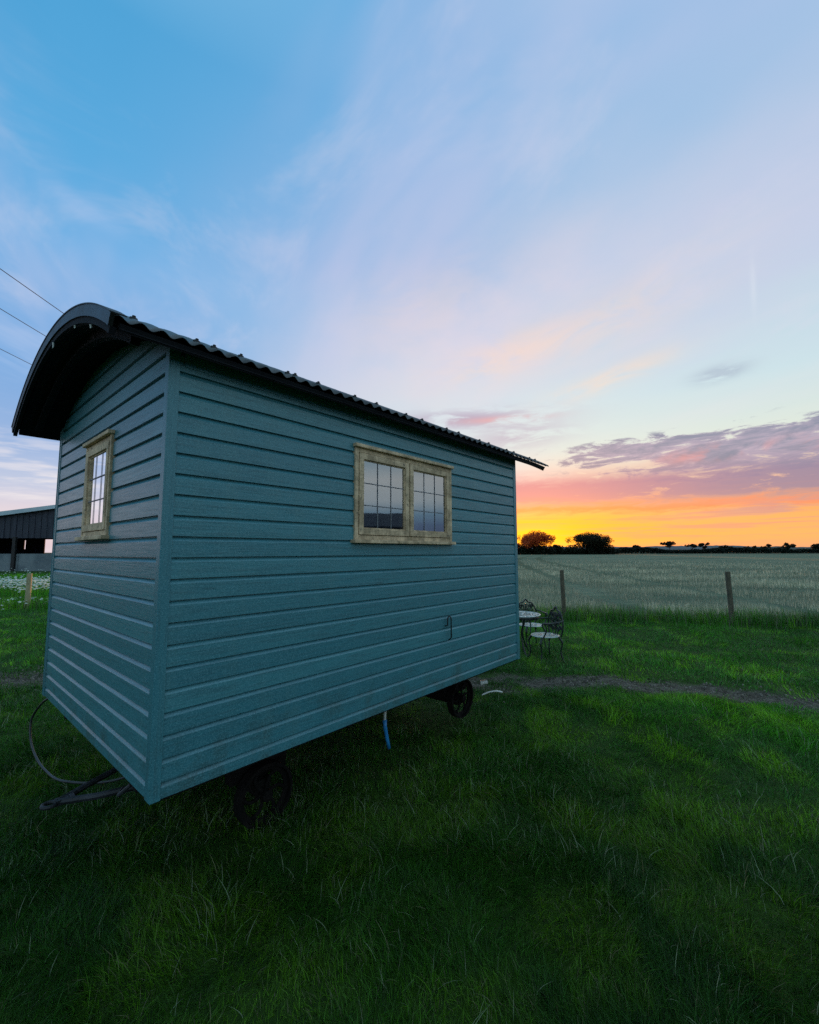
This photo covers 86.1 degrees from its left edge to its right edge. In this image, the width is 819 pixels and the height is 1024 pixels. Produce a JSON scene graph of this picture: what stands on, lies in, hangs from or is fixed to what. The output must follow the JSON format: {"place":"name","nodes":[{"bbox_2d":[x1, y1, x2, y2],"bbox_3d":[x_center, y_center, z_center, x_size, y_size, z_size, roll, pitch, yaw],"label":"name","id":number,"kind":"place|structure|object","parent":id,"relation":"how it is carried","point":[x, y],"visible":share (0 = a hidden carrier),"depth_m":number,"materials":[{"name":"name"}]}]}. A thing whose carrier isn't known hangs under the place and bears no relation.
{"place":"outdoors","nodes":[
{"label":"outdoors","id":0,"kind":"place"},
{"bbox_2d":[0,572,49,608],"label":"meadow grass","id":1,"kind":"structure","parent":0,"point":[6,594],"depth_m":16.43,"materials":[{"name":"green plant"}]},
{"bbox_2d":[0,605,818,1023],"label":"grass","id":2,"kind":"structure","parent":0,"point":[68,891],"depth_m":2.44,"materials":[{"name":"green plant"}]},
{"bbox_2d":[0,552,818,1023],"bbox_3d":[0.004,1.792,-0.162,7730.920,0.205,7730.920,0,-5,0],"label":"ground","id":3,"kind":"structure","parent":0,"point":[586,680],"depth_m":2.75,"materials":[{"name":"green plant"}]},
{"bbox_2d":[0,569,49,609],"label":"wildflowers","id":4,"kind":"object","parent":3,"relation":"on","point":[9,581],"visible":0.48,"depth_m":16.77,"materials":[{"name":"white plant"}]},
{"bbox_2d":[0,505,54,570],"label":"barn","id":5,"kind":"structure","parent":3,"relation":"on","point":[33,527],"depth_m":43.00,"materials":[{"name":"metal"}]},
{"bbox_2d":[24,573,31,607],"bbox_3d":[-12.341,2.632,14.175,0.164,1.273,0.162,0,-5,0],"label":"fence post","id":6,"kind":"object","parent":3,"relation":"on","point":[28,587],"visible":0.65,"depth_m":14.14,"materials":[{"name":"brown wood"}]},
{"bbox_2d":[11,302,548,829],"bbox_3d":[-0.791,0.590,4.284,2.631,3.161,4.468,-5,-7,41],"label":"shepherd hut","id":7,"kind":"object","parent":3,"relation":"on","point":[257,574],"visible":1,"depth_m":2.69,"materials":[{"name":"teal paint"}]},
{"bbox_2d":[29,698,124,783],"bbox_3d":[-2.414,1.715,3.288,1.448,0.520,0.246,-1,-5,14],"label":"power cable","id":8,"kind":"object","parent":7,"relation":"hanging from","point":[45,770],"visible":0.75,"depth_m":3.31,"materials":[{"name":"black rubber"}]},
{"bbox_2d":[75,429,116,540],"bbox_3d":[-2.036,-0.153,2.893,0.619,0.677,0.125,-5,-7,41],"label":"window","id":9,"kind":"structure","parent":7,"relation":"in","point":[95,524],"depth_m":2.86,"materials":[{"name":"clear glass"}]},
{"bbox_2d":[350,442,455,544],"bbox_3d":[-0.035,-0.094,3.482,0.152,0.697,1.180,-5,-7,41],"label":"window","id":10,"kind":"structure","parent":7,"relation":"in","point":[385,481],"depth_m":3.44,"materials":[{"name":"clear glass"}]},
{"bbox_2d":[421,520,426,530],"bbox_3d":[0.123,0.109,3.667,0.054,0.093,0.054,0,-5,0],"label":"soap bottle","id":11,"kind":"object","parent":7,"relation":"on","point":[423,526],"visible":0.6,"depth_m":3.65,"materials":[{"name":"clear plastic"}]},
{"bbox_2d":[439,494,440,531],"bbox_3d":[0.277,0.687,5.498,0.786,1.820,0.034,-5,-7,41],"label":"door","id":12,"kind":"structure","parent":7,"relation":"in","point":[440,494],"depth_m":5.45,"materials":[{"name":"white paint"}]},
{"bbox_2d":[480,680,487,684],"bbox_3d":[0.763,1.751,4.504,0.080,0.051,0.042,0,-5,-7],"label":"plastic container","id":13,"kind":"object","parent":3,"relation":"on","point":[482,682],"visible":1,"depth_m":4.49,"materials":[{"name":"white plastic"}]},
{"bbox_2d":[481,690,502,695],"bbox_3d":[0.834,1.823,4.418,0.224,0.046,0.017,1,-5,-9],"label":"plastic pipe","id":14,"kind":"object","parent":3,"relation":"on","point":[491,691],"visible":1,"depth_m":4.41,"materials":[{"name":"white plastic"}]},
{"bbox_2d":[517,544,531,554],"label":"hedgerow bush","id":15,"kind":"object","parent":3,"relation":"on","point":[520,548],"visible":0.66,"depth_m":240.10,"materials":[{"name":"green plant"}]},
{"bbox_2d":[519,611,540,655],"bbox_3d":[1.905,2.132,7.619,0.741,0.722,0.741,1,-5,-17],"label":"garden table","id":16,"kind":"object","parent":3,"relation":"on","point":[527,615],"visible":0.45,"depth_m":7.48,"materials":[{"name":"metal"}]},
{"bbox_2d":[519,599,547,648],"bbox_3d":[2.275,2.101,8.204,0.536,0.905,0.467,1,-5,-10],"label":"garden chair","id":17,"kind":"object","parent":3,"relation":"on","point":[534,624],"visible":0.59,"depth_m":8.35,"materials":[{"name":"metal"}]},
{"bbox_2d":[517,530,555,548],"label":"oak tree","id":18,"kind":"object","parent":3,"relation":"on","point":[536,539],"visible":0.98,"depth_m":238.58,"materials":[{"name":"green plant"}]},
{"bbox_2d":[522,544,550,554],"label":"hedgerow bush","id":19,"kind":"object","parent":3,"relation":"on","point":[541,549],"visible":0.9,"depth_m":239.88,"materials":[{"name":"green plant"}]},
{"bbox_2d":[526,606,564,662],"bbox_3d":[2.225,2.009,7.188,0.467,0.905,0.536,1,-5,-14],"label":"garden chair","id":20,"kind":"object","parent":3,"relation":"on","point":[553,625],"visible":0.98,"depth_m":7.19,"materials":[{"name":"metal"}]},
{"bbox_2d":[548,545,565,554],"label":"hedgerow bush","id":21,"kind":"object","parent":3,"relation":"on","point":[559,550],"visible":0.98,"depth_m":241.15,"materials":[{"name":"green plant"}]},
{"bbox_2d":[560,570,565,619],"bbox_3d":[4.090,2.278,11.663,0.129,1.451,0.121,0,-5,0],"label":"fence post","id":22,"kind":"object","parent":3,"relation":"on","point":[563,599],"visible":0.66,"depth_m":11.63,"materials":[{"name":"wood"}]},
{"bbox_2d":[517,548,620,554],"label":"hedgerow","id":23,"kind":"object","parent":3,"relation":"on","point":[617,551],"visible":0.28,"depth_m":242.33,"materials":[{"name":"green plant"}]},
{"bbox_2d":[564,543,593,554],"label":"hedgerow bush","id":24,"kind":"object","parent":3,"relation":"on","point":[576,551],"visible":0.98,"depth_m":240.87,"materials":[{"name":"green plant"}]},
{"bbox_2d":[565,532,613,547],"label":"oak tree","id":25,"kind":"object","parent":3,"relation":"on","point":[593,539],"visible":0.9,"depth_m":239.34,"materials":[{"name":"green plant"}]},
{"bbox_2d":[586,544,616,553],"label":"hedgerow bush","id":26,"kind":"object","parent":3,"relation":"on","point":[611,549],"visible":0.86,"depth_m":241.22,"materials":[{"name":"green plant"}]},
{"bbox_2d":[660,541,675,548],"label":"tree","id":27,"kind":"object","parent":3,"relation":"on","point":[668,543],"visible":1,"depth_m":330.66,"materials":[{"name":"green plant"}]},
{"bbox_2d":[518,559,818,621],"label":"crop stems","id":28,"kind":"object","parent":3,"relation":"on","point":[741,581],"visible":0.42,"depth_m":22.68,"materials":[{"name":"green plant"}]},
{"bbox_2d":[684,544,696,548],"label":"tree","id":29,"kind":"object","parent":3,"relation":"on","point":[692,545],"visible":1,"depth_m":328.58,"materials":[{"name":"green plant"}]},
{"bbox_2d":[698,542,709,548],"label":"tree","id":30,"kind":"object","parent":3,"relation":"on","point":[703,544],"visible":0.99,"depth_m":330.73,"materials":[{"name":"green plant"}]},
{"bbox_2d":[615,547,818,553],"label":"hedgerow","id":31,"kind":"object","parent":3,"relation":"on","point":[627,550],"visible":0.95,"depth_m":326.60,"materials":[{"name":"green plant"}]},
{"bbox_2d":[725,571,734,623],"bbox_3d":[8.047,2.226,10.994,0.143,1.452,0.131,0,-5,0],"label":"fence post","id":32,"kind":"object","parent":3,"relation":"on","point":[729,591],"visible":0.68,"depth_m":10.97,"materials":[{"name":"wood"}]},
{"bbox_2d":[760,544,771,548],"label":"tree","id":33,"kind":"object","parent":3,"relation":"on","point":[768,546],"visible":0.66,"depth_m":329.20,"materials":[{"name":"green plant"}]},
{"bbox_2d":[780,542,795,549],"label":"tree","id":34,"kind":"object","parent":3,"relation":"on","point":[787,546],"visible":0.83,"depth_m":326.87,"materials":[{"name":"green plant"}]},
{"bbox_2d":[810,543,818,548],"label":"tree","id":35,"kind":"object","parent":3,"relation":"on","point":[816,546],"visible":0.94,"depth_m":329.03,"materials":[{"name":"green plant"}]},
{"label":"power pole","id":36,"kind":"object","parent":3,"relation":"on","visible":0},
{"bbox_2d":[0,308,44,335],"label":"power line","id":37,"kind":"object","parent":36,"relation":"attached to","point":[22,322],"visible":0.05,"depth_m":10.26,"materials":[{"name":"black metal"}]},
{"bbox_2d":[1,269,63,313],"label":"power line","id":38,"kind":"object","parent":36,"relation":"attached to","point":[31,290],"visible":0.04,"depth_m":9.04,"materials":[{"name":"black metal"}]},
{"bbox_2d":[0,593,818,632],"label":"grass","id":39,"kind":"structure","parent":0,"point":[772,619],"depth_m":11.15,"materials":[{"name":"green plant"}]},
{"bbox_2d":[0,664,818,712],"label":"gravel","id":40,"kind":"structure","parent":0,"point":[654,685],"depth_m":5.78,"materials":[{"name":"grey gravel"}]},
{"bbox_2d":[0,0,818,552],"label":"sky","id":41,"kind":"structure","parent":0,"point":[579,239],"materials":[{"name":"blue"}]},
{"bbox_2d":[532,545,810,549],"bbox_3d":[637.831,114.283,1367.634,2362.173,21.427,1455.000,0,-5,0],"label":"hills","id":42,"kind":"structure","parent":0,"point":[680,547],"depth_m":1211.13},
{"bbox_2d":[639,546,811,552],"bbox_3d":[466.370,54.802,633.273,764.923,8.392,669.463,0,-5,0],"label":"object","id":43,"kind":"structure","parent":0,"point":[771,547],"depth_m":519.18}
]}

